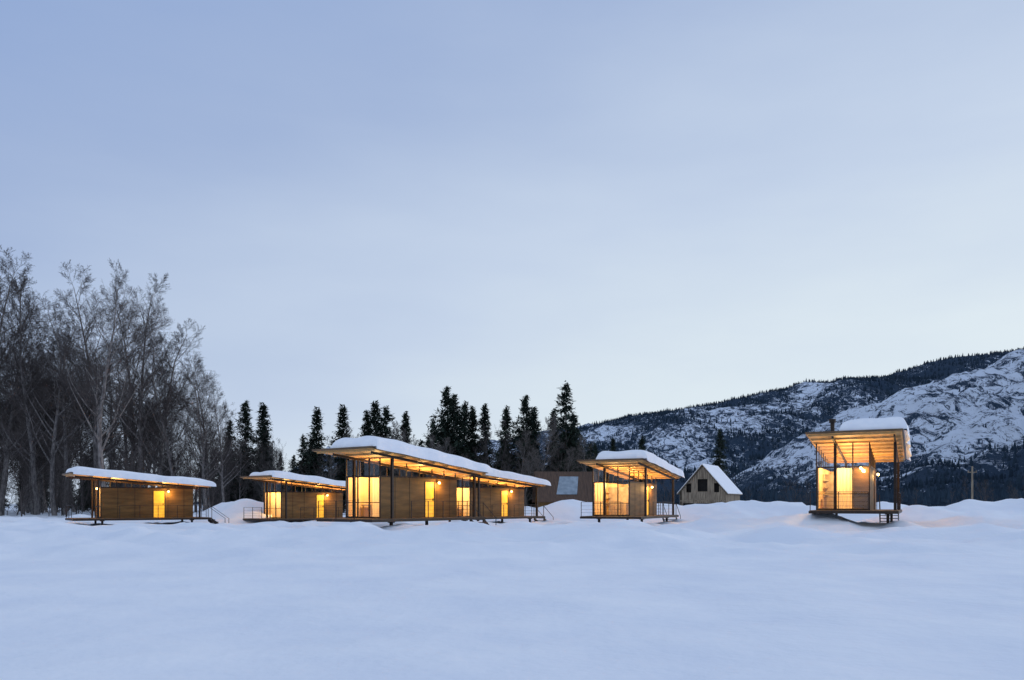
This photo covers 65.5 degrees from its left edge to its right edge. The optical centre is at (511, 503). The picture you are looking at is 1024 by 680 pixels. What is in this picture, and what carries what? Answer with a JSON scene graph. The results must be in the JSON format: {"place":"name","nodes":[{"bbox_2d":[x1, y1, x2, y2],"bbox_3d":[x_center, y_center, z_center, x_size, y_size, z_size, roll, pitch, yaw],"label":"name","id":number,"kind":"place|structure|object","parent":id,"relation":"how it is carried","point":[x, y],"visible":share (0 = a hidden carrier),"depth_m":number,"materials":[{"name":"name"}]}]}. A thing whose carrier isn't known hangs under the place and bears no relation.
{"place":"outdoors","nodes":[
{"label":"outdoors","id":0,"kind":"place"},
{"bbox_2d":[0,498,1023,679],"bbox_3d":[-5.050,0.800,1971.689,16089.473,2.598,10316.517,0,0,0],"label":"snow ground","id":1,"kind":"structure","parent":0,"point":[752,590],"depth_m":17.31,"materials":[{"name":"white snow"}]},
{"bbox_2d":[0,278,48,402],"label":"cottonwood tree","id":2,"kind":"object","parent":1,"relation":"on","point":[3,299],"visible":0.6,"depth_m":95.79,"materials":[{"name":"grey plant"}]},
{"bbox_2d":[0,265,60,515],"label":"cottonwood tree","id":3,"kind":"object","parent":1,"relation":"on","point":[5,469],"visible":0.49,"depth_m":96.16,"materials":[{"name":"grey plant"}]},
{"bbox_2d":[0,244,70,418],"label":"cottonwood tree","id":4,"kind":"object","parent":1,"relation":"on","point":[11,286],"visible":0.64,"depth_m":96.00,"materials":[{"name":"grey plant"}]},
{"bbox_2d":[0,279,79,514],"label":"cottonwood tree","id":5,"kind":"object","parent":1,"relation":"on","point":[31,444],"visible":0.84,"depth_m":92.88,"materials":[{"name":"grey plant"}]},
{"bbox_2d":[0,304,110,515],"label":"cottonwood tree","id":6,"kind":"object","parent":1,"relation":"on","point":[52,463],"visible":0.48,"depth_m":92.03,"materials":[{"name":"grey plant"}]},
{"bbox_2d":[5,297,115,514],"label":"cottonwood tree","id":7,"kind":"object","parent":1,"relation":"on","point":[64,421],"visible":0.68,"depth_m":93.77,"materials":[{"name":"grey plant"}]},
{"bbox_2d":[16,259,165,468],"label":"cottonwood tree","id":8,"kind":"object","parent":1,"relation":"on","point":[95,444],"visible":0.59,"depth_m":94.37,"materials":[{"name":"grey plant"}]},
{"bbox_2d":[30,259,172,486],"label":"cottonwood tree","id":9,"kind":"object","parent":1,"relation":"on","point":[99,416],"visible":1,"depth_m":74.81,"materials":[{"name":"grey plant"}]},
{"bbox_2d":[44,272,201,484],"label":"cottonwood tree","id":10,"kind":"object","parent":1,"relation":"on","point":[143,416],"visible":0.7,"depth_m":94.55,"materials":[{"name":"grey plant"}]},
{"bbox_2d":[68,286,206,486],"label":"cottonwood tree","id":11,"kind":"object","parent":1,"relation":"on","point":[150,424],"visible":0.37,"depth_m":98.69,"materials":[{"name":"grey plant"}]},
{"bbox_2d":[62,466,227,524],"bbox_3d":[-28.541,-0.183,62.583,11.410,5.167,4.925,0,0,-36],"label":"raised cabin","id":12,"kind":"object","parent":1,"relation":"on","point":[116,503],"visible":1,"depth_m":61.49,"materials":[{"name":"brown wood"}]},
{"bbox_2d":[94,480,177,517],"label":"window frames","id":13,"kind":"structure","parent":12,"relation":"in","point":[95,482],"depth_m":62.24,"materials":[{"name":"metal"}]},
{"bbox_2d":[154,491,163,516],"bbox_3d":[-27.727,0.010,62.559,0.800,2.060,0.040,0,0,-36],"label":"door","id":14,"kind":"structure","parent":12,"relation":"in","point":[158,495],"depth_m":62.54,"materials":[{"name":"yellow glass"}]},
{"bbox_2d":[120,332,191,487],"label":"cottonwood tree","id":15,"kind":"object","parent":1,"relation":"on","point":[164,426],"visible":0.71,"depth_m":94.74,"materials":[{"name":"grey plant"}]},
{"bbox_2d":[100,318,220,487],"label":"cottonwood tree","id":16,"kind":"object","parent":1,"relation":"on","point":[161,447],"visible":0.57,"depth_m":98.35,"materials":[{"name":"grey plant"}]},
{"bbox_2d":[162,350,246,510],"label":"cottonwood tree","id":17,"kind":"object","parent":1,"relation":"on","point":[193,431],"visible":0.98,"depth_m":93.30,"materials":[{"name":"grey plant"}]},
{"bbox_2d":[166,357,248,508],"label":"cottonwood tree","id":18,"kind":"object","parent":1,"relation":"on","point":[207,460],"visible":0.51,"depth_m":98.53,"materials":[{"name":"grey plant"}]},
{"bbox_2d":[189,385,254,501],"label":"cottonwood tree","id":19,"kind":"object","parent":1,"relation":"on","point":[225,440],"visible":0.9,"depth_m":94.42,"materials":[{"name":"grey plant"}]},
{"bbox_2d":[210,417,245,505],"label":"conifer tree","id":20,"kind":"object","parent":1,"relation":"on","point":[230,493],"visible":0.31,"depth_m":118.60,"materials":[{"name":"green plant"}]},
{"bbox_2d":[227,400,260,501],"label":"conifer tree","id":21,"kind":"object","parent":1,"relation":"on","point":[246,429],"visible":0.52,"depth_m":119.57,"materials":[{"name":"green plant"}]},
{"bbox_2d":[249,424,277,501],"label":"conifer tree","id":22,"kind":"object","parent":1,"relation":"on","point":[264,432],"visible":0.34,"depth_m":116.71,"materials":[{"name":"green plant"}]},
{"bbox_2d":[243,402,284,498],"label":"conifer tree","id":23,"kind":"object","parent":1,"relation":"on","point":[263,411],"visible":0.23,"depth_m":120.74,"materials":[{"name":"green plant"}]},
{"bbox_2d":[240,470,345,521],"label":"raised cabin","id":24,"kind":"object","parent":1,"relation":"on","point":[285,505],"visible":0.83,"depth_m":70.87,"materials":[{"name":"brown wood"}]},
{"bbox_2d":[264,481,341,517],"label":"window frames","id":25,"kind":"structure","parent":24,"relation":"in","point":[269,508],"depth_m":70.86,"materials":[{"name":"metal"}]},
{"bbox_2d":[317,495,323,516],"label":"door","id":26,"kind":"structure","parent":24,"relation":"in","point":[320,498],"depth_m":72.93,"materials":[{"name":"yellow glass"}]},
{"bbox_2d":[290,434,310,491],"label":"conifer tree","id":27,"kind":"object","parent":1,"relation":"on","point":[302,445],"visible":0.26,"depth_m":123.66,"materials":[{"name":"green plant"}]},
{"bbox_2d":[0,437,623,510],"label":"conifer woodland","id":28,"kind":"object","parent":1,"relation":"on","point":[592,450],"visible":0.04,"depth_m":140.44,"materials":[{"name":"green plant"}]},
{"bbox_2d":[299,406,335,491],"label":"conifer tree","id":29,"kind":"object","parent":1,"relation":"on","point":[315,433],"visible":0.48,"depth_m":119.53,"materials":[{"name":"green plant"}]},
{"bbox_2d":[325,404,362,512],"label":"conifer tree","id":30,"kind":"object","parent":1,"relation":"on","point":[342,416],"visible":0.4,"depth_m":119.53,"materials":[{"name":"green plant"}]},
{"bbox_2d":[358,409,370,475],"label":"conifer tree","id":31,"kind":"object","parent":1,"relation":"on","point":[366,426],"visible":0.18,"depth_m":120.67,"materials":[{"name":"green plant"}]},
{"bbox_2d":[361,400,383,477],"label":"conifer tree","id":32,"kind":"object","parent":1,"relation":"on","point":[374,412],"visible":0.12,"depth_m":119.71,"materials":[{"name":"green plant"}]},
{"bbox_2d":[366,405,400,477],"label":"conifer tree","id":33,"kind":"object","parent":1,"relation":"on","point":[385,420],"visible":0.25,"depth_m":118.59,"materials":[{"name":"green plant"}]},
{"bbox_2d":[312,436,495,525],"bbox_3d":[-5.663,-0.736,46.888,4.963,5.712,11.410,0,0,35],"label":"raised cabin","id":34,"kind":"object","parent":1,"relation":"on","point":[391,499],"visible":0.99,"depth_m":45.25,"materials":[{"name":"brown wood"}]},
{"bbox_2d":[346,458,455,517],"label":"window frames","id":35,"kind":"structure","parent":34,"relation":"in","point":[357,476],"depth_m":44.66,"materials":[{"name":"metal"}]},
{"bbox_2d":[425,482,433,516],"bbox_3d":[-4.901,-0.270,47.142,0.040,2.060,0.800,0,0,35],"label":"door","id":36,"kind":"structure","parent":34,"relation":"in","point":[429,486],"depth_m":47.13,"materials":[{"name":"yellow glass"}]},
{"bbox_2d":[398,411,417,476],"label":"conifer tree","id":37,"kind":"object","parent":1,"relation":"on","point":[405,423],"visible":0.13,"depth_m":119.73,"materials":[{"name":"green plant"}]},
{"bbox_2d":[420,419,437,476],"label":"conifer tree","id":38,"kind":"object","parent":1,"relation":"on","point":[433,428],"visible":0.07,"depth_m":123.67,"materials":[{"name":"green plant"}]},
{"bbox_2d":[422,385,467,486],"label":"conifer tree","id":39,"kind":"object","parent":1,"relation":"on","point":[445,396],"visible":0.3,"depth_m":117.41,"materials":[{"name":"green plant"}]},
{"bbox_2d":[437,394,476,486],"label":"conifer tree","id":40,"kind":"object","parent":1,"relation":"on","point":[458,444],"visible":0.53,"depth_m":116.53,"materials":[{"name":"green plant"}]},
{"bbox_2d":[459,400,482,486],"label":"conifer tree","id":41,"kind":"object","parent":1,"relation":"on","point":[466,414],"visible":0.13,"depth_m":120.70,"materials":[{"name":"green plant"}]},
{"bbox_2d":[467,406,483,486],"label":"conifer tree","id":42,"kind":"object","parent":1,"relation":"on","point":[473,416],"visible":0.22,"depth_m":121.67,"materials":[{"name":"green plant"}]},
{"bbox_2d":[473,403,497,486],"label":"conifer tree","id":43,"kind":"object","parent":1,"relation":"on","point":[484,414],"visible":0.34,"depth_m":120.62,"materials":[{"name":"green plant"}]},
{"bbox_2d":[426,468,553,521],"bbox_3d":[-1.411,-0.356,65.028,4.976,5.412,11.410,0,0,40],"label":"raised cabin","id":44,"kind":"object","parent":1,"relation":"on","point":[501,503],"visible":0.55,"depth_m":64.43,"materials":[{"name":"brown wood"}]},
{"bbox_2d":[457,477,523,516],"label":"window frames","id":45,"kind":"structure","parent":44,"relation":"in","point":[462,487],"depth_m":62.34,"materials":[{"name":"metal"}]},
{"bbox_2d":[502,491,507,515],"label":"door","id":46,"kind":"structure","parent":44,"relation":"in","point":[504,493],"depth_m":65.31,"materials":[{"name":"yellow glass"}]},
{"bbox_2d":[490,405,522,487],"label":"conifer tree","id":47,"kind":"object","parent":1,"relation":"on","point":[506,417],"visible":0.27,"depth_m":119.67,"materials":[{"name":"green plant"}]},
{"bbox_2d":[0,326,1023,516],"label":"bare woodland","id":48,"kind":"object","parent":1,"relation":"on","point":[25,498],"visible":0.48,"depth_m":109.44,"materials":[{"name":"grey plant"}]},
{"bbox_2d":[506,394,547,505],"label":"conifer tree","id":49,"kind":"object","parent":1,"relation":"on","point":[528,416],"visible":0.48,"depth_m":118.61,"materials":[{"name":"green plant"}]},
{"bbox_2d":[521,407,545,506],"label":"conifer tree","id":50,"kind":"object","parent":1,"relation":"on","point":[530,502],"visible":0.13,"depth_m":121.68,"materials":[{"name":"green plant"}]},
{"bbox_2d":[541,409,561,471],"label":"conifer tree","id":51,"kind":"object","parent":1,"relation":"on","point":[552,415],"visible":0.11,"depth_m":121.68,"materials":[{"name":"green plant"}]},
{"bbox_2d":[528,380,590,493],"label":"conifer tree","id":52,"kind":"object","parent":1,"relation":"on","point":[563,399],"visible":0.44,"depth_m":117.63,"materials":[{"name":"green plant"}]},
{"bbox_2d":[532,471,597,506],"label":"storage shed","id":53,"kind":"structure","parent":1,"relation":"on","point":[571,485],"depth_m":104.56,"materials":[{"name":"brown wood"}]},
{"bbox_2d":[562,412,586,471],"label":"conifer tree","id":54,"kind":"object","parent":1,"relation":"on","point":[575,424],"visible":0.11,"depth_m":120.70,"materials":[{"name":"green plant"}]},
{"bbox_2d":[577,450,684,521],"bbox_3d":[9.061,-0.706,57.564,4.928,5.712,11.410,0,0,26],"label":"raised cabin","id":55,"kind":"object","parent":1,"relation":"on","point":[630,500],"visible":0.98,"depth_m":55.41,"materials":[{"name":"brown wood"}]},
{"bbox_2d":[592,467,655,515],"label":"window frames","id":56,"kind":"structure","parent":55,"relation":"in","point":[613,482],"depth_m":55.17,"materials":[{"name":"metal"}]},
{"bbox_2d":[637,435,648,482],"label":"conifer tree","id":57,"kind":"object","parent":1,"relation":"on","point":[641,445],"visible":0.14,"depth_m":189.73,"materials":[{"name":"green plant"}]},
{"bbox_2d":[677,463,742,505],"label":"timber barn","id":58,"kind":"structure","parent":1,"relation":"on","point":[707,484],"depth_m":96.76,"materials":[{"name":"grey wood"}]},
{"bbox_2d":[710,428,732,480],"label":"conifer tree","id":59,"kind":"object","parent":1,"relation":"on","point":[717,460],"visible":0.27,"depth_m":127.73,"materials":[{"name":"green plant"}]},
{"bbox_2d":[791,502,806,505],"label":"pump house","id":60,"kind":"structure","parent":1,"relation":"on","point":[800,503],"depth_m":92.99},
{"bbox_2d":[805,417,911,522],"bbox_3d":[20.087,-1.510,45.553,4.928,6.340,11.410,0,0,27],"label":"raised cabin","id":61,"kind":"object","parent":1,"relation":"on","point":[845,489],"visible":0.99,"depth_m":42.85,"materials":[{"name":"brown wood"}]},
{"bbox_2d":[816,442,875,509],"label":"window frames","id":62,"kind":"structure","parent":61,"relation":"in","point":[872,462],"depth_m":43.16,"materials":[{"name":"metal"}]},
{"bbox_2d":[968,466,976,498],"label":"utility pole","id":63,"kind":"object","parent":1,"relation":"on","point":[971,472],"visible":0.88,"depth_m":99.44,"materials":[{"name":"wood"}]},
{"bbox_2d":[0,0,1023,503],"label":"sky","id":64,"kind":"structure","parent":0,"point":[640,206],"materials":[{"name":"blue"}]},
{"bbox_2d":[193,349,1023,504],"bbox_3d":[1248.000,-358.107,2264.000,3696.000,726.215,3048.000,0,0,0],"label":"mountain range","id":65,"kind":"structure","parent":0,"point":[961,421],"depth_m":1484.07,"materials":[{"name":"white snow"}]},
{"bbox_2d":[528,347,1023,506],"bbox_3d":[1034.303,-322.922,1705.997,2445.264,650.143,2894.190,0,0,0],"label":"distant conifer forest","id":66,"kind":"object","parent":65,"relation":"on","point":[930,497],"visible":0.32,"depth_m":1258.16,"materials":[{"name":"green plant"}]}
]}

